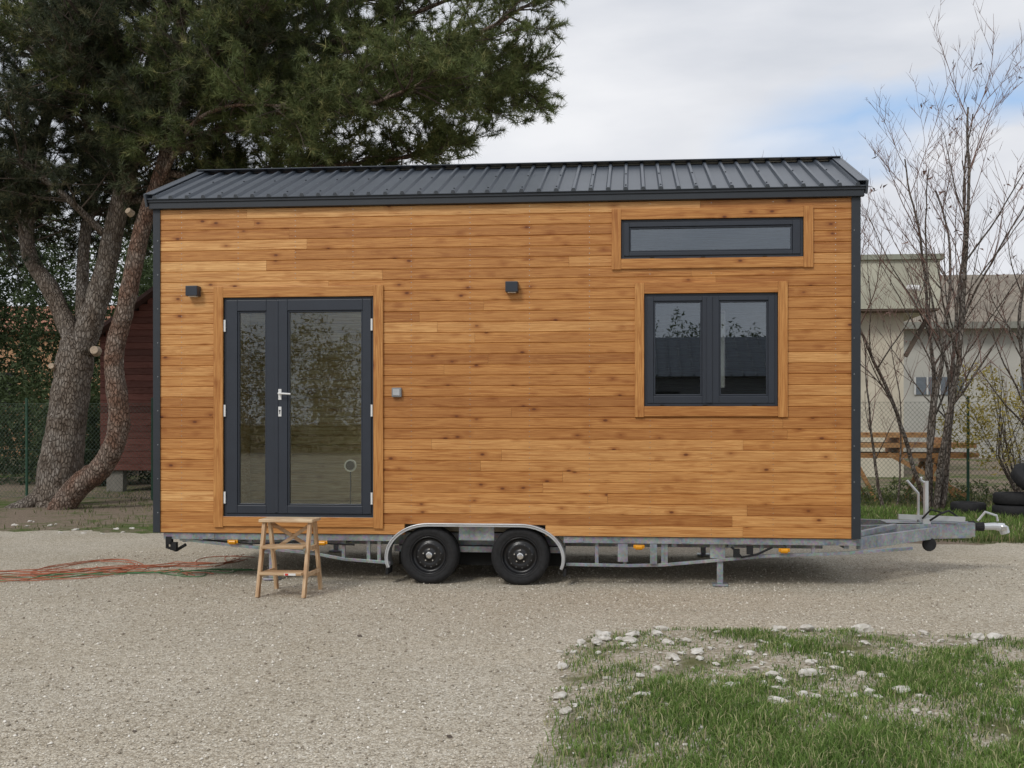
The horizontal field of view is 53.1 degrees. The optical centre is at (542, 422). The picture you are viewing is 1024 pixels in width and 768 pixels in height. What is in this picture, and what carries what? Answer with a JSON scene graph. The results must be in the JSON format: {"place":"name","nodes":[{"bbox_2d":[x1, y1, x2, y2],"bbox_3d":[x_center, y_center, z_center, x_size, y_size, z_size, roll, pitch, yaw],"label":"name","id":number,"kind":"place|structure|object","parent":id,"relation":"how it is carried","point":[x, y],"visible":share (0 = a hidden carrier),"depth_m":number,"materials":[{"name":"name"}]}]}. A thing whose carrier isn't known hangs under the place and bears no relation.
{"place":"outdoors","nodes":[
{"label":"outdoors","id":0,"kind":"place"},
{"bbox_2d":[0,331,99,456],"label":"walls","id":1,"kind":"structure","parent":0,"point":[11,352],"depth_m":48.42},
{"bbox_2d":[0,372,12,402],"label":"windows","id":2,"kind":"structure","parent":1,"relation":"attached to","point":[9,374],"depth_m":48.41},
{"bbox_2d":[0,305,114,330],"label":"roof","id":3,"kind":"structure","parent":1,"relation":"on","point":[43,320],"depth_m":50.36,"materials":[{"name":"ceramic"}]},
{"bbox_2d":[99,286,152,491],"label":"red wooden shed","id":4,"kind":"structure","parent":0,"point":[138,361],"depth_m":23.99,"materials":[{"name":"wood"}]},
{"bbox_2d":[344,459,356,471],"bbox_3d":[-2.004,0.450,10.663,0.130,0.130,0.020,0,0,5],"label":"round vent ring","id":5,"kind":"object","parent":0,"point":[355,464],"visible":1,"depth_m":10.66,"materials":[{"name":"white plastic"}]},
{"bbox_2d":[0,530,1023,767],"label":"gravel yard","id":6,"kind":"structure","parent":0,"point":[30,550],"depth_m":8.02,"materials":[{"name":"beige gravel"}]},
{"bbox_2d":[0,559,213,581],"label":"extension cable","id":7,"kind":"object","parent":6,"relation":"on","point":[68,564],"visible":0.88,"depth_m":11.03,"materials":[{"name":"brown rubber"}]},
{"bbox_2d":[0,554,254,577],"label":"extension cable","id":8,"kind":"object","parent":6,"relation":"on","point":[144,566],"visible":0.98,"depth_m":11.32,"materials":[{"name":"brown rubber"}]},
{"bbox_2d":[0,568,256,580],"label":"cable","id":9,"kind":"object","parent":6,"relation":"on","point":[235,570],"visible":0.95,"depth_m":10.94,"materials":[{"name":"rubber"}]},
{"bbox_2d":[255,517,322,597],"bbox_3d":[-2.412,1.275,9.763,0.520,0.722,0.568,0,0,5],"label":"step stool","id":10,"kind":"object","parent":6,"relation":"on","point":[275,573],"visible":1,"depth_m":9.65,"materials":[{"name":"brown wood"}]},
{"bbox_2d":[401,526,459,583],"bbox_3d":[-1.140,1.340,10.402,0.586,0.586,0.198,0,0,5],"label":"wheel","id":11,"kind":"object","parent":6,"relation":"on","point":[430,554],"visible":0.99,"depth_m":10.33,"materials":[{"name":"black rubber"}]},
{"bbox_2d":[399,525,565,565],"bbox_3d":[-0.645,1.253,10.470,1.740,0.454,0.325,0,0,5],"label":"wheel well","id":12,"kind":"object","parent":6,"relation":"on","point":[475,558],"visible":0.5,"depth_m":10.62,"materials":[{"name":"grey metal"}]},
{"bbox_2d":[164,519,974,585],"bbox_3d":[0.420,1.326,11.473,8.507,0.592,2.496,0,0,5],"label":"chassis","id":13,"kind":"object","parent":6,"relation":"on","point":[875,533],"visible":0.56,"depth_m":10.42,"materials":[{"name":"metal"}]},
{"bbox_2d":[241,501,544,531],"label":"floor","id":14,"kind":"structure","parent":13,"relation":"on","point":[499,529],"depth_m":12.50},
{"bbox_2d":[241,313,249,501],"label":"interior partitions","id":15,"kind":"object","parent":14,"relation":"on","point":[245,407],"visible":0.07,"depth_m":12.80,"materials":[{"name":"brown wood"}]},
{"bbox_2d":[346,461,354,503],"bbox_3d":[-2.004,0.686,10.666,0.096,0.568,0.034,0,0,5],"label":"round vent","id":16,"kind":"object","parent":14,"relation":"on","point":[350,465],"visible":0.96,"depth_m":10.65,"materials":[{"name":"grey metal"}]},
{"bbox_2d":[153,197,860,538],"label":"corner trims","id":17,"kind":"object","parent":14,"relation":"on","point":[856,366],"visible":0.67,"depth_m":9.96,"materials":[{"name":"black metal"}]},
{"bbox_3d":[-0.354,-0.798,11.542,7.112,3.862,2.490,0,0,5],"label":"side cladding","id":18,"kind":"object","parent":14,"relation":"on","visible":0},
{"bbox_2d":[174,197,845,241],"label":"ceiling","id":19,"kind":"structure","parent":18,"relation":"attached to","point":[720,234],"depth_m":12.04,"materials":[{"name":"brown wood"}]},
{"bbox_2d":[148,186,865,209],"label":"fascia","id":20,"kind":"structure","parent":19,"relation":"attached to","point":[548,197],"depth_m":10.20,"materials":[{"name":"black metal"}]},
{"bbox_2d":[147,159,865,198],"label":"roof","id":21,"kind":"structure","parent":20,"relation":"on","point":[641,176],"depth_m":10.75,"materials":[{"name":"grey metal"}]},
{"bbox_2d":[157,159,838,193],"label":"roof screws","id":22,"kind":"object","parent":21,"relation":"attached to","point":[496,176],"visible":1,"depth_m":10.85,"materials":[{"name":"metal"}]},
{"bbox_2d":[143,156,868,206],"bbox_3d":[-0.355,-2.564,11.542,7.256,0.708,2.781,0,0,5],"label":"rake and ridge trim","id":23,"kind":"object","parent":21,"relation":"attached to","point":[850,169],"visible":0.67,"depth_m":11.42,"materials":[{"name":"black metal"}]},
{"bbox_2d":[246,217,789,493],"bbox_3d":[-0.455,-0.592,10.363,6.972,3.203,0.055,0,0,5],"label":"front lining","id":24,"kind":"object","parent":18,"relation":"attached to","point":[648,219],"visible":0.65,"depth_m":10.18,"materials":[{"name":"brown wood"}]},
{"bbox_2d":[250,240,789,500],"bbox_3d":[-0.255,-0.662,12.712,6.972,3.304,0.060,0,0,5],"label":"lining","id":25,"kind":"object","parent":18,"relation":"attached to","point":[325,397],"visible":0.27,"depth_m":12.88,"materials":[{"name":"brown wood"}]},
{"bbox_2d":[386,523,565,569],"bbox_3d":[-0.674,1.239,10.364,1.812,0.452,0.270,0,0,5],"label":"fender","id":26,"kind":"object","parent":13,"relation":"attached to","point":[389,554],"visible":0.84,"depth_m":10.26,"materials":[{"name":"metal"}]},
{"bbox_2d":[385,523,564,569],"bbox_3d":[-0.686,1.238,10.226,1.816,0.454,0.014,0,0,5],"label":"fender lip","id":27,"kind":"object","parent":26,"relation":"attached to","point":[473,524],"visible":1,"depth_m":10.23,"materials":[{"name":"silver metal"}]},
{"bbox_2d":[386,565,566,576],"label":"mud flaps","id":28,"kind":"object","parent":26,"relation":"attached to","point":[388,570],"visible":1,"depth_m":10.31,"materials":[{"name":"black rubber"}]},
{"bbox_2d":[250,310,724,500],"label":"wall","id":29,"kind":"structure","parent":13,"relation":"on","point":[724,364],"depth_m":12.59,"materials":[{"name":"white paint"}]},
{"bbox_2d":[160,197,850,538],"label":"front cladding","id":30,"kind":"structure","parent":13,"relation":"on","point":[462,331],"depth_m":10.25,"materials":[{"name":"brown wood"}]},
{"bbox_2d":[213,285,382,528],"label":"door trim jambs","id":31,"kind":"structure","parent":30,"relation":"attached to","point":[218,406],"depth_m":10.48,"materials":[{"name":"brown wood"}]},
{"bbox_2d":[223,285,372,526],"bbox_3d":[-2.494,-0.162,10.431,1.567,2.447,0.022,0,0,5],"label":"door trim head and sill","id":32,"kind":"object","parent":30,"relation":"attached to","point":[293,291],"visible":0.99,"depth_m":10.42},
{"bbox_2d":[224,296,372,516],"bbox_3d":[-2.489,-0.158,10.484,1.567,2.240,0.069,0,0,5],"label":"door frame","id":33,"kind":"object","parent":30,"relation":"attached to","point":[299,515],"visible":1,"depth_m":10.45,"materials":[{"name":"black metal"}]},
{"bbox_2d":[226,300,274,512],"bbox_3d":[-2.984,-0.161,10.513,0.525,2.182,0.066,0,0,5],"label":"side door","id":34,"kind":"structure","parent":33,"relation":"attached to","point":[233,307],"depth_m":10.49,"materials":[{"name":"plastic"}]},
{"bbox_2d":[238,311,265,504],"bbox_3d":[-2.974,-0.146,10.513,0.303,1.986,0.044,0,0,5],"label":"side door leaf bead","id":35,"kind":"object","parent":34,"relation":"attached to","point":[239,407],"visible":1,"depth_m":10.50,"materials":[{"name":"plastic"}]},
{"bbox_2d":[224,319,372,503],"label":"door hinges","id":36,"kind":"object","parent":33,"relation":"attached to","point":[225,409],"depth_m":10.48,"materials":[{"name":"metal"}]},
{"bbox_2d":[228,516,372,517],"bbox_3d":[-2.489,0.974,10.483,1.563,0.023,0.122,0,0,5],"label":"door threshold","id":37,"kind":"object","parent":33,"relation":"attached to","point":[280,516],"depth_m":10.47,"materials":[{"name":"metal"}]},
{"bbox_2d":[278,299,370,513],"bbox_3d":[-2.225,-0.161,10.446,0.983,2.182,0.070,0,0,5],"label":"door","id":38,"kind":"structure","parent":33,"relation":"attached to","point":[284,308],"depth_m":10.42,"materials":[{"name":"plastic"}]},
{"bbox_2d":[275,300,277,512],"bbox_3d":[-2.717,-0.163,10.450,0.035,2.165,0.006,0,0,5],"label":"door astragal","id":39,"kind":"object","parent":38,"relation":"attached to","point":[276,406],"depth_m":10.45,"materials":[{"name":"black metal"}]},
{"bbox_2d":[278,389,290,416],"bbox_3d":[-2.628,-0.200,10.414,0.142,0.280,0.061,0,0,5],"label":"door handle","id":40,"kind":"object","parent":38,"relation":"attached to","point":[280,393],"visible":1,"depth_m":10.44,"materials":[{"name":"silver metal"}]},
{"bbox_2d":[288,310,362,505],"bbox_3d":[-2.212,-0.146,10.446,0.779,1.986,0.048,0,0,5],"label":"door bead","id":41,"kind":"object","parent":38,"relation":"attached to","point":[289,403],"depth_m":10.45,"materials":[{"name":"black metal"}]},
{"bbox_2d":[185,281,518,296],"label":"wall lamps","id":42,"kind":"object","parent":30,"relation":"attached to","point":[511,286],"depth_m":10.43,"materials":[{"name":"black metal"}]},
{"bbox_2d":[392,388,401,396],"bbox_3d":[-1.473,-0.302,10.334,0.098,0.095,0.044,0,0,5],"label":"outdoor socket","id":43,"kind":"object","parent":30,"relation":"attached to","point":[400,395],"visible":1,"depth_m":10.31,"materials":[{"name":"grey plastic"}]},
{"bbox_2d":[393,389,399,395],"bbox_3d":[-1.475,-0.302,10.308,0.070,0.065,0.006,0,0,5],"label":"outdoor socket cover","id":44,"kind":"object","parent":43,"relation":"attached to","point":[396,392],"visible":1,"depth_m":10.30,"materials":[{"name":"grey plastic"}]},
{"bbox_2d":[181,200,835,534],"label":"cladding nails","id":45,"kind":"object","parent":30,"relation":"attached to","point":[529,361],"visible":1,"depth_m":10.19,"materials":[{"name":"metal"}]},
{"bbox_2d":[644,293,777,405],"bbox_3d":[1.658,-0.717,10.132,1.303,1.113,0.069,0,0,5],"label":"window frame","id":46,"kind":"object","parent":30,"relation":"attached to","point":[711,404],"visible":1,"depth_m":10.10,"materials":[{"name":"black metal"}]},
{"bbox_2d":[647,296,706,402],"bbox_3d":[1.337,-0.717,10.147,0.605,1.057,0.062,0,0,5],"label":"window sash","id":47,"kind":"object","parent":46,"relation":"in","point":[651,398],"depth_m":10.12,"materials":[{"name":"black metal"}]},
{"bbox_2d":[654,301,701,395],"bbox_3d":[1.338,-0.730,10.148,0.476,0.938,0.040,0,0,5],"label":"window sash bead","id":48,"kind":"object","parent":47,"relation":"attached to","point":[658,302],"depth_m":10.12,"materials":[{"name":"black metal"}]},
{"bbox_2d":[650,255,766,405],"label":"drain caps","id":49,"kind":"object","parent":46,"relation":"attached to","point":[706,405],"visible":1,"depth_m":10.09,"materials":[{"name":"black plastic"}]},
{"bbox_2d":[707,296,711,402],"bbox_3d":[1.643,-0.717,10.083,0.051,1.049,0.014,0,0,5],"label":"window mullion cover","id":50,"kind":"object","parent":46,"relation":"attached to","point":[709,349],"depth_m":10.08,"materials":[{"name":"black metal"}]},
{"bbox_2d":[712,295,774,402],"bbox_3d":[1.966,-0.717,10.094,0.627,1.057,0.062,0,0,5],"label":"window sash","id":51,"kind":"object","parent":46,"relation":"in","point":[717,398],"depth_m":10.06,"materials":[{"name":"black metal"}]},
{"bbox_2d":[719,300,767,395],"bbox_3d":[1.977,-0.730,10.094,0.476,0.938,0.040,0,0,5],"label":"window sash right bead","id":52,"kind":"object","parent":51,"relation":"attached to","point":[752,301],"depth_m":10.08,"materials":[{"name":"black metal"}]},
{"bbox_2d":[644,281,777,415],"bbox_3d":[1.653,-0.720,10.078,1.303,1.320,0.022,0,0,5],"label":"window trim head and sill","id":53,"kind":"object","parent":30,"relation":"attached to","point":[713,287],"visible":1,"depth_m":10.07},
{"bbox_2d":[635,281,787,416],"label":"window trim jambs","id":54,"kind":"structure","parent":30,"relation":"attached to","point":[782,349],"depth_m":10.01,"materials":[{"name":"brown wood"}]},
{"bbox_2d":[621,217,802,258],"bbox_3d":[1.667,-1.815,10.131,1.777,0.387,0.069,0,0,5],"label":"window frame","id":55,"kind":"object","parent":30,"relation":"attached to","point":[712,256],"visible":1,"depth_m":10.10,"materials":[{"name":"black metal"}]},
{"bbox_2d":[624,220,799,255],"bbox_3d":[1.666,-1.815,10.117,1.721,0.333,0.066,0,0,5],"label":"window sash","id":56,"kind":"object","parent":55,"relation":"in","point":[795,224],"depth_m":10.08,"materials":[{"name":"black metal"}]},
{"bbox_2d":[629,225,791,251],"bbox_3d":[1.655,-1.812,10.119,1.593,0.247,0.044,0,0,5],"label":"window sash bead","id":57,"kind":"object","parent":56,"relation":"attached to","point":[709,227],"depth_m":10.10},
{"bbox_2d":[621,206,803,268],"bbox_3d":[1.662,-1.818,10.078,1.777,0.594,0.022,0,0,5],"label":"window trim head and sill","id":58,"kind":"object","parent":30,"relation":"attached to","point":[711,212],"visible":1,"depth_m":10.07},
{"bbox_2d":[612,206,812,269],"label":"window trim jambs","id":59,"kind":"structure","parent":30,"relation":"attached to","point":[807,237],"depth_m":10.01,"materials":[{"name":"brown wood"}]},
{"bbox_2d":[227,540,789,552],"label":"side markers","id":60,"kind":"object","parent":13,"relation":"attached to","point":[636,547],"visible":0.91,"depth_m":10.16,"materials":[{"name":"plastic"}]},
{"bbox_2d":[491,527,550,584],"bbox_3d":[-0.219,1.340,10.324,0.586,0.586,0.198,0,0,5],"label":"wheel","id":61,"kind":"object","parent":13,"relation":"attached to","point":[520,555],"visible":0.99,"depth_m":10.25,"materials":[{"name":"black rubber"}]},
{"bbox_2d":[165,509,984,557],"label":"cables and fittings","id":62,"kind":"object","parent":13,"relation":"on","point":[928,545],"visible":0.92,"depth_m":10.58,"materials":[{"name":"black rubber"}]},
{"bbox_2d":[898,477,1009,534],"bbox_3d":[4.452,0.924,11.033,1.200,0.691,0.215,0,0,0],"label":"coupling and jockey stand","id":63,"kind":"object","parent":13,"relation":"on","point":[988,526],"visible":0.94,"depth_m":11.05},
{"bbox_2d":[529,624,1023,767],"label":"grass verge","id":64,"kind":"object","parent":6,"relation":"on","point":[719,645],"depth_m":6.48,"materials":[{"name":"green plant"}]},
{"bbox_2d":[553,624,1023,764],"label":"limestone rocks","id":65,"kind":"object","parent":64,"relation":"on","point":[628,638],"visible":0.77,"depth_m":6.94,"materials":[{"name":"white stone"}]},
{"bbox_2d":[543,629,1021,767],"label":"stone chips","id":66,"kind":"object","parent":6,"relation":"on","point":[676,663],"visible":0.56,"depth_m":6.56,"materials":[{"name":"stone"}]},
{"bbox_2d":[0,458,1023,544],"bbox_3d":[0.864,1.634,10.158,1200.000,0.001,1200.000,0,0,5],"label":"ground","id":67,"kind":"structure","parent":0,"point":[9,517],"depth_m":19.90,"materials":[{"name":"soil"}]},
{"bbox_2d":[0,353,150,485],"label":"hedge","id":68,"kind":"object","parent":67,"relation":"on","point":[95,398],"visible":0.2,"depth_m":26.80,"materials":[{"name":"green plant"}]},
{"bbox_2d":[0,162,153,472],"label":"background trees","id":69,"kind":"object","parent":67,"relation":"on","point":[4,314],"visible":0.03,"depth_m":32.86,"materials":[{"name":"green plant"}]},
{"bbox_2d":[6,214,152,480],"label":"cypress trees","id":70,"kind":"object","parent":67,"relation":"on","point":[69,290],"visible":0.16,"depth_m":30.11,"materials":[{"name":"green plant"}]},
{"bbox_2d":[11,520,164,534],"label":"edge stones","id":71,"kind":"object","parent":67,"relation":"on","point":[14,524],"visible":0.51,"depth_m":15.59,"materials":[{"name":"stone"}]},
{"bbox_2d":[0,0,393,507],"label":"pine tree","id":72,"kind":"object","parent":67,"relation":"on","point":[27,188],"visible":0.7,"depth_m":19.50,"materials":[{"name":"plant"}]},
{"bbox_2d":[0,0,572,509],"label":"pine tree","id":73,"kind":"object","parent":67,"relation":"on","point":[446,64],"visible":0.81,"depth_m":18.33,"materials":[{"name":"green plant"}]},
{"bbox_2d":[0,396,1023,503],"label":"chain link fence","id":74,"kind":"object","parent":67,"relation":"on","point":[967,463],"visible":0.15,"depth_m":20.23,"materials":[{"name":"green metal"}]},
{"bbox_2d":[0,488,1023,543],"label":"grass strip","id":75,"kind":"object","parent":67,"relation":"on","point":[1012,540],"depth_m":17.60,"materials":[{"name":"green plant"}]},
{"bbox_2d":[721,313,903,476],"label":"walls","id":76,"kind":"structure","parent":67,"relation":"on","point":[888,359],"depth_m":30.45,"materials":[{"name":"beige paint"}]},
{"bbox_2d":[721,259,939,321],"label":"parapet","id":77,"kind":"structure","parent":76,"relation":"on","point":[897,268],"depth_m":29.74,"materials":[{"name":"beige paint"}]},
{"bbox_2d":[721,308,938,313],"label":"soffit","id":78,"kind":"structure","parent":77,"relation":"attached to","point":[886,310],"depth_m":29.83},
{"bbox_2d":[861,253,943,260],"bbox_3d":[8.791,-4.796,35.227,6.550,0.148,10.900,0,0,5],"label":"coping","id":79,"kind":"object","parent":77,"relation":"on","point":[889,256],"depth_m":29.64,"materials":[{"name":"grey metal"}]},
{"bbox_2d":[906,285,920,291],"bbox_3d":[10.683,-3.862,29.418,0.434,0.263,0.433,0,0,39],"label":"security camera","id":80,"kind":"object","parent":77,"relation":"attached to","point":[918,289],"visible":0.52,"depth_m":29.22,"materials":[{"name":"white plastic"}]},
{"bbox_2d":[904,320,926,357],"bbox_3d":[11.179,-2.595,30.558,0.805,1.309,0.120,0,0,5],"label":"bracket","id":81,"kind":"object","parent":76,"relation":"attached to","point":[913,341],"visible":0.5,"depth_m":30.51,"materials":[{"name":"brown metal"}]},
{"bbox_2d":[761,0,1023,510],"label":"bare tree","id":82,"kind":"object","parent":67,"relation":"on","point":[939,500],"visible":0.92,"depth_m":18.27,"materials":[{"name":"grey plant"}]},
{"bbox_2d":[861,261,935,508],"bbox_3d":[6.802,-0.695,19.386,1.400,4.765,2.066,0,0,32],"label":"bare tree","id":83,"kind":"object","parent":67,"relation":"on","point":[874,454],"visible":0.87,"depth_m":19.31,"materials":[{"name":"grey plant"}]},
{"bbox_2d":[861,432,978,501],"bbox_3d":[7.332,0.929,21.284,3.432,1.438,1.733,0,0,5],"label":"picnic table","id":84,"kind":"object","parent":67,"relation":"on","point":[895,448],"visible":0.3,"depth_m":20.98,"materials":[{"name":"brown wood"}]},
{"bbox_2d":[861,476,1021,505],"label":"weeds","id":85,"kind":"object","parent":67,"relation":"on","point":[909,491],"visible":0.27,"depth_m":20.45,"materials":[{"name":"green plant"}]},
{"bbox_2d":[936,361,1023,491],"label":"autumn shrub","id":86,"kind":"object","parent":67,"relation":"on","point":[1002,430],"visible":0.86,"depth_m":19.17,"materials":[{"name":"green plant"}]},
{"bbox_2d":[950,463,1023,516],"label":"tire pile","id":87,"kind":"object","parent":67,"relation":"on","point":[1010,503],"visible":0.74,"depth_m":17.43,"materials":[{"name":"black rubber"}]},
{"bbox_2d":[959,125,1023,425],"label":"bare tree","id":88,"kind":"object","parent":67,"relation":"on","point":[1021,349],"visible":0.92,"depth_m":17.98,"materials":[{"name":"grey plant"}]},
{"bbox_2d":[0,0,1023,305],"label":"sky","id":89,"kind":"structure","parent":0,"point":[643,79],"materials":[{"name":"white"}]},
{"bbox_2d":[861,503,1023,540],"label":"lush grass","id":90,"kind":"structure","parent":0,"point":[899,511],"depth_m":17.03,"materials":[{"name":"green plant"}]},
{"bbox_2d":[904,328,1023,457],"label":"walls","id":91,"kind":"structure","parent":0,"point":[1013,358],"depth_m":46.71,"materials":[{"name":"beige paint"}]},
{"bbox_2d":[904,274,1023,321],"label":"roof","id":92,"kind":"structure","parent":91,"relation":"on","point":[1003,292],"depth_m":48.94,"materials":[{"name":"grey metal"}]},
{"bbox_2d":[904,321,1023,328],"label":"gutter","id":93,"kind":"object","parent":92,"relation":"attached to","point":[979,325],"depth_m":45.92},
{"bbox_2d":[916,377,1022,394],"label":"windows","id":94,"kind":"structure","parent":91,"relation":"attached to","point":[920,383],"depth_m":46.80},
{"bbox_2d":[914,377,1019,394],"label":"window bars","id":95,"kind":"object","parent":94,"relation":"attached to","point":[940,386],"depth_m":46.77,"materials":[{"name":"grey metal"}]},
{"bbox_2d":[1001,525,1006,530],"bbox_3d":[4.982,1.143,11.088,0.070,0.065,0.104,0,0,5],"label":"coupling head","id":96,"kind":"object","parent":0,"point":[1003,527],"visible":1,"depth_m":11.04}
]}

